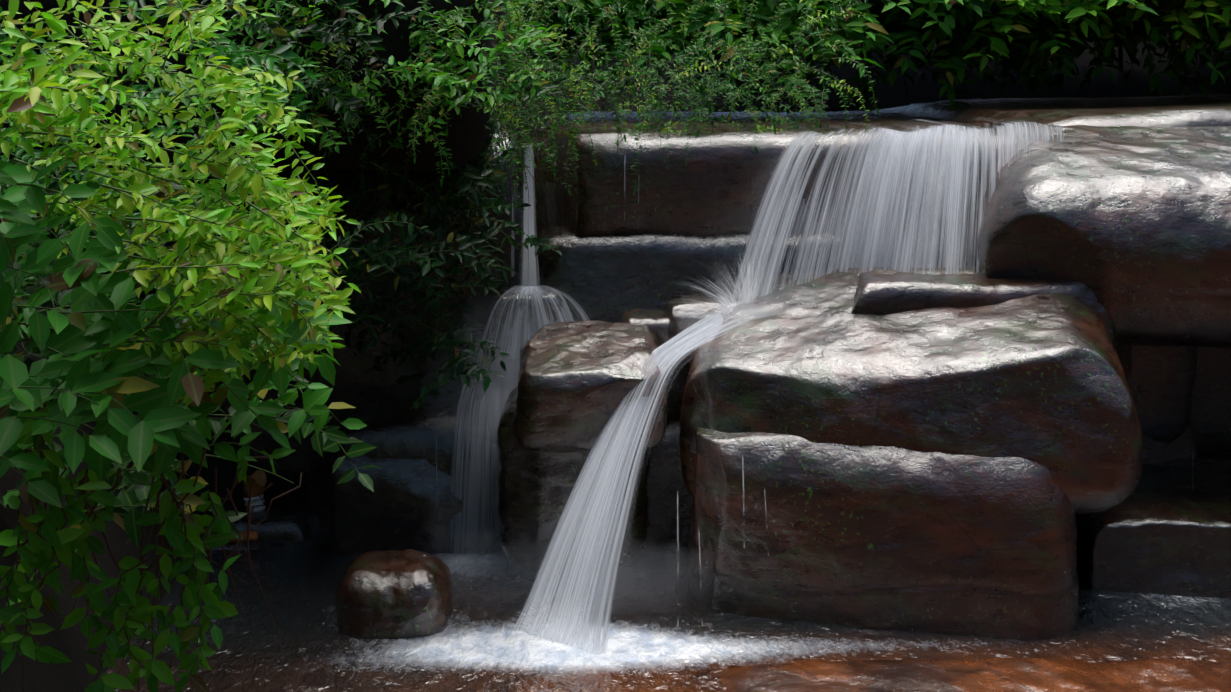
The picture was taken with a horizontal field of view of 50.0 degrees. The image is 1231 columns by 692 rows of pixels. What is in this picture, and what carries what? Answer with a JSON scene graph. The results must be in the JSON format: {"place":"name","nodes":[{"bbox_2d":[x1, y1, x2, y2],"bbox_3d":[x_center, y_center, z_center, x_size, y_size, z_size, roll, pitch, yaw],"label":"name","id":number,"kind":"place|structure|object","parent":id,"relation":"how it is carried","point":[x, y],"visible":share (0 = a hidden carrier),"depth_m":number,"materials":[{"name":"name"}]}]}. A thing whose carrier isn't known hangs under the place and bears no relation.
{"place":"outdoors","nodes":[
{"label":"outdoors","id":0,"kind":"place"},
{"bbox_2d":[0,151,518,691],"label":"broad leaves","id":1,"kind":"object","parent":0,"point":[154,443],"visible":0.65,"depth_m":3.01,"materials":[{"name":"green plant"}]},
{"bbox_2d":[0,0,886,544],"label":"green twigs","id":2,"kind":"object","parent":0,"point":[308,320],"visible":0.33,"depth_m":3.42,"materials":[{"name":"green plant"}]},
{"bbox_2d":[414,287,572,453],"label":"waterfall","id":3,"kind":"structure","parent":0,"point":[466,388],"depth_m":5.41,"materials":[{"name":"white liquid"}]},
{"bbox_2d":[442,520,713,614],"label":"water mist","id":4,"kind":"structure","parent":0,"point":[623,581],"depth_m":4.86,"materials":[{"name":"grey liquid"}]},
{"bbox_2d":[0,20,1230,691],"bbox_3d":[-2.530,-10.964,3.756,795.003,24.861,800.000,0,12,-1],"label":"ground","id":5,"kind":"structure","parent":0,"point":[74,674],"depth_m":6.11,"materials":[{"name":"soil"}]},
{"bbox_2d":[0,0,515,173],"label":"overhanging rock","id":6,"kind":"object","parent":5,"relation":"on","point":[466,143],"visible":0.19,"depth_m":4.91,"materials":[{"name":"stone"}]},
{"bbox_2d":[206,537,314,549],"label":"rock","id":7,"kind":"object","parent":5,"relation":"on","point":[261,543],"visible":0.04,"depth_m":5.58,"materials":[{"name":"black stone"}]},
{"bbox_2d":[228,531,257,542],"bbox_3d":[-1.596,0.814,5.615,0.152,0.054,0.093,-2,12,-10],"label":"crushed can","id":8,"kind":"object","parent":7,"relation":"on","point":[253,535],"visible":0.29,"depth_m":5.59,"materials":[{"name":"red metal"}]},
{"bbox_2d":[215,502,312,541],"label":"rock","id":9,"kind":"object","parent":7,"relation":"on","point":[286,521],"visible":0.02,"depth_m":5.64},
{"bbox_2d":[242,470,266,512],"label":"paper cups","id":10,"kind":"object","parent":9,"relation":"on","point":[257,479],"visible":0.58,"depth_m":5.73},
{"bbox_2d":[134,115,553,472],"bbox_3d":[-1.535,-0.053,6.723,2.878,2.206,1.875,0,12,-1],"label":"rock","id":11,"kind":"object","parent":5,"relation":"on","point":[354,385],"visible":0.02,"depth_m":5.80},
{"bbox_2d":[306,449,480,555],"bbox_3d":[-0.896,0.736,5.827,0.895,0.758,0.745,0,12,-1],"label":"rock","id":12,"kind":"object","parent":5,"relation":"on","point":[400,508],"visible":0.25,"depth_m":5.46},
{"bbox_2d":[0,0,895,451],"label":"small foliage leaves","id":13,"kind":"object","parent":5,"relation":"on","point":[26,108],"visible":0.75,"depth_m":3.14,"materials":[{"name":"green plant"}]},
{"bbox_2d":[0,40,1224,691],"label":"brown foliage twigs","id":14,"kind":"object","parent":5,"relation":"on","point":[174,494],"visible":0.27,"depth_m":3.15,"materials":[{"name":"brown plant"}]},
{"bbox_2d":[103,542,1230,691],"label":"water pool","id":15,"kind":"structure","parent":5,"relation":"on","point":[310,648],"depth_m":4.64,"materials":[{"name":"brown liquid"}]},
{"bbox_2d":[336,549,452,638],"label":"pool boulder","id":16,"kind":"object","parent":15,"relation":"in","point":[393,594],"visible":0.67,"depth_m":4.68,"materials":[{"name":"brown stone"}]},
{"bbox_2d":[436,438,436,550],"bbox_3d":[-0.734,0.609,5.427,0.008,0.525,0.034,4,12,18],"label":"water dribble","id":17,"kind":"object","parent":15,"relation":"on","point":[436,464],"visible":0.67,"depth_m":5.41,"materials":[{"name":"grey liquid"}]},
{"bbox_2d":[453,525,502,552],"bbox_3d":[-0.532,0.790,5.422,0.483,0.185,0.066,0,12,-1],"label":"water splash","id":18,"kind":"object","parent":15,"relation":"on","point":[488,546],"depth_m":5.45,"materials":[{"name":"grey liquid"}]},
{"bbox_2d":[443,382,514,553],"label":"water","id":19,"kind":"structure","parent":15,"relation":"on","point":[478,482],"depth_m":5.47,"materials":[{"name":"white liquid"}]},
{"bbox_2d":[487,422,488,545],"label":"water stream","id":20,"kind":"structure","parent":15,"relation":"on","point":[487,456],"depth_m":5.35,"materials":[{"name":"grey liquid"}]},
{"bbox_2d":[503,555,524,570],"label":"water","id":21,"kind":"structure","parent":15,"relation":"on","point":[514,567],"depth_m":5.31,"materials":[{"name":"grey liquid"}]},
{"bbox_2d":[500,597,609,630],"bbox_3d":[-0.211,0.938,4.625,0.580,0.222,0.081,0,12,-1],"label":"water splash","id":22,"kind":"object","parent":15,"relation":"on","point":[510,625],"visible":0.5,"depth_m":4.63,"materials":[{"name":"white liquid"}]},
{"bbox_2d":[524,615,608,642],"bbox_3d":[-0.170,0.995,4.603,0.398,0.182,0.072,0,12,-1],"label":"water splash","id":23,"kind":"object","parent":15,"relation":"on","point":[562,629],"visible":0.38,"depth_m":4.61,"materials":[{"name":"white liquid"}]},
{"bbox_2d":[497,386,649,571],"bbox_3d":[-0.169,0.513,5.332,0.600,0.699,0.652,0,12,-1],"label":"rock chunk","id":24,"kind":"object","parent":15,"relation":"on","point":[534,490],"visible":0.31,"depth_m":5.05,"materials":[{"name":"brown stone"}]},
{"bbox_2d":[513,320,666,452],"bbox_3d":[-0.096,0.152,5.197,0.592,0.430,0.658,0,12,-1],"label":"rock","id":25,"kind":"object","parent":24,"relation":"on","point":[578,381],"visible":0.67,"depth_m":4.93,"materials":[{"name":"stone"}]},
{"bbox_2d":[622,309,689,367],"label":"rock","id":26,"kind":"object","parent":25,"relation":"on","point":[656,322],"visible":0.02,"depth_m":5.36,"materials":[{"name":"grey stone"}]},
{"bbox_2d":[520,315,722,643],"bbox_3d":[0.211,0.437,5.065,0.396,1.114,1.408,11,16,42],"label":"water chute","id":27,"kind":"object","parent":15,"relation":"on","point":[668,358],"visible":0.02,"depth_m":4.83,"materials":[{"name":"white liquid"}]},
{"bbox_2d":[669,251,768,334],"bbox_3d":[0.382,-0.139,5.313,0.671,0.587,0.118,0,12,-1],"label":"water splash","id":28,"kind":"object","parent":27,"relation":"on","point":[744,286],"visible":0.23,"depth_m":5.32,"materials":[{"name":"white liquid"}]},
{"bbox_2d":[686,287,756,319],"bbox_3d":[0.433,-0.150,5.270,0.449,0.274,0.084,0,12,-1],"label":"water splash","id":29,"kind":"object","parent":27,"relation":"on","point":[725,305],"visible":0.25,"depth_m":5.28,"materials":[{"name":"white liquid"}]},
{"bbox_2d":[514,293,787,654],"bbox_3d":[0.233,0.420,5.004,0.494,1.151,1.453,11,16,43],"label":"water chute","id":30,"kind":"object","parent":15,"relation":"on","point":[602,495],"visible":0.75,"depth_m":4.69,"materials":[{"name":"white liquid"}]},
{"bbox_2d":[677,493,678,625],"bbox_3d":[0.222,0.749,4.685,0.010,0.512,0.030,0,12,-1],"label":"water drip","id":31,"kind":"object","parent":15,"relation":"on","point":[677,533],"visible":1,"depth_m":4.67},
{"bbox_2d":[720,657,1230,691],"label":"bed rock","id":32,"kind":"object","parent":15,"relation":"in","point":[1007,674],"visible":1,"depth_m":4.33,"materials":[{"name":"brown stone"}]},
{"bbox_2d":[326,394,1197,549],"bbox_3d":[0.652,0.611,6.887,3.832,1.218,2.704,0,12,-1],"label":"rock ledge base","id":33,"kind":"object","parent":5,"relation":"on","point":[394,428],"depth_m":5.51,"materials":[{"name":"black stone"}]},
{"bbox_2d":[536,225,1196,442],"bbox_3d":[1.082,-0.327,7.345,2.977,1.064,3.456,0,12,-1],"label":"ledge rock","id":34,"kind":"object","parent":33,"relation":"on","point":[612,279],"depth_m":5.64,"materials":[{"name":"grey stone"}]},
{"bbox_2d":[492,285,563,351],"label":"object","id":35,"kind":"object","parent":34,"relation":"attached to","point":[502,290],"depth_m":5.56,"materials":[{"name":"grey liquid"}]},
{"bbox_2d":[491,286,523,385],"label":"water stream","id":36,"kind":"structure","parent":35,"relation":"attached to","point":[505,331],"depth_m":5.57,"materials":[{"name":"white liquid"}]},
{"bbox_2d":[511,184,514,276],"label":"water stream","id":37,"kind":"structure","parent":35,"relation":"on","point":[513,247],"depth_m":5.70,"materials":[{"name":"white liquid"}]},
{"bbox_2d":[501,289,529,408],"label":"water stream","id":38,"kind":"structure","parent":35,"relation":"attached to","point":[510,361],"depth_m":5.59,"materials":[{"name":"white liquid"}]},
{"bbox_2d":[502,287,529,396],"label":"water stream","id":39,"kind":"structure","parent":35,"relation":"attached to","point":[509,384],"depth_m":5.56,"materials":[{"name":"white liquid"}]},
{"bbox_2d":[509,287,528,392],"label":"water stream","id":40,"kind":"structure","parent":35,"relation":"attached to","point":[522,291],"depth_m":5.55,"materials":[{"name":"white liquid"}]},
{"bbox_2d":[526,287,531,340],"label":"water stream","id":41,"kind":"structure","parent":35,"relation":"attached to","point":[528,324],"depth_m":5.57,"materials":[{"name":"white liquid"}]},
{"bbox_2d":[472,287,586,419],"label":"waterfall","id":42,"kind":"structure","parent":35,"relation":"attached to","point":[538,310],"depth_m":5.48,"materials":[{"name":"white liquid"}]},
{"bbox_2d":[520,145,539,287],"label":"waterfall","id":43,"kind":"structure","parent":35,"relation":"on","point":[529,278],"depth_m":5.65,"materials":[{"name":"white liquid"}]},
{"bbox_2d":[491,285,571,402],"bbox_3d":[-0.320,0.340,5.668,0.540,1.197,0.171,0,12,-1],"label":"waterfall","id":44,"kind":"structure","parent":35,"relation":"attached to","point":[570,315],"depth_m":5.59,"materials":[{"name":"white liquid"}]},
{"bbox_2d":[530,286,550,324],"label":"water stream","id":45,"kind":"structure","parent":35,"relation":"attached to","point":[541,308],"depth_m":5.55,"materials":[{"name":"white liquid"}]},
{"bbox_2d":[545,111,1185,237],"bbox_3d":[2.172,-1.028,7.540,5.153,0.559,3.834,0,12,-1],"label":"ledge rock","id":46,"kind":"object","parent":34,"relation":"on","point":[718,183],"visible":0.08,"depth_m":5.65,"materials":[{"name":"grey stone"}]},
{"bbox_2d":[726,118,1063,306],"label":"waterfall","id":47,"kind":"object","parent":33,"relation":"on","point":[942,151],"visible":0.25,"depth_m":5.56,"materials":[{"name":"white liquid"}]},
{"bbox_2d":[507,0,1230,112],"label":"understorey foliage","id":48,"kind":"object","parent":5,"relation":"on","point":[1043,31],"visible":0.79,"depth_m":7.43,"materials":[{"name":"green plant"}]},
{"bbox_2d":[688,428,1078,639],"bbox_3d":[1.041,0.747,5.325,1.538,1.097,1.267,3,12,14],"label":"rock","id":49,"kind":"object","parent":5,"relation":"on","point":[883,537],"visible":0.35,"depth_m":4.71,"materials":[{"name":"brown stone"}]},
{"bbox_2d":[742,452,744,546],"bbox_3d":[0.453,0.545,4.679,0.009,0.350,0.033,-4,12,-18],"label":"water drip","id":50,"kind":"object","parent":49,"relation":"on","point":[743,478],"visible":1,"depth_m":4.67},
{"bbox_2d":[679,267,1143,513],"bbox_3d":[1.152,0.150,5.304,1.821,0.878,1.477,0,12,-1],"label":"cap rock","id":51,"kind":"object","parent":49,"relation":"on","point":[1040,379],"visible":0.65,"depth_m":4.78,"materials":[{"name":"stone"}]},
{"bbox_2d":[663,293,742,364],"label":"rock","id":52,"kind":"object","parent":51,"relation":"on","point":[674,309],"depth_m":5.33,"materials":[{"name":"grey stone"}]},
{"bbox_2d":[851,266,1131,379],"bbox_3d":[1.502,-0.106,5.514,1.285,0.440,0.740,0,12,-1],"label":"rock","id":53,"kind":"object","parent":51,"relation":"on","point":[879,294],"visible":0.12,"depth_m":5.15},
{"bbox_2d":[872,93,1230,127],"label":"ledge rock","id":54,"kind":"object","parent":5,"relation":"on","point":[1199,110],"visible":0.38,"depth_m":6.78,"materials":[{"name":"grey stone"}]},
{"bbox_2d":[1076,458,1230,598],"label":"rock","id":55,"kind":"object","parent":5,"relation":"on","point":[1163,528],"visible":0.29,"depth_m":5.09,"materials":[{"name":"grey stone"}]},
{"bbox_2d":[1191,347,1230,459],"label":"rock","id":56,"kind":"object","parent":5,"relation":"on","point":[1211,411],"visible":0.06,"depth_m":5.99,"materials":[{"name":"brown stone"}]},
{"bbox_2d":[967,124,1230,348],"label":"rock","id":57,"kind":"object","parent":56,"relation":"on","point":[1129,227],"visible":0.88,"depth_m":5.15,"materials":[{"name":"grey stone"}]},
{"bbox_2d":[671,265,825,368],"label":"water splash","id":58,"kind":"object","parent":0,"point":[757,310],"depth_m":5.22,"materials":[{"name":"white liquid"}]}
]}

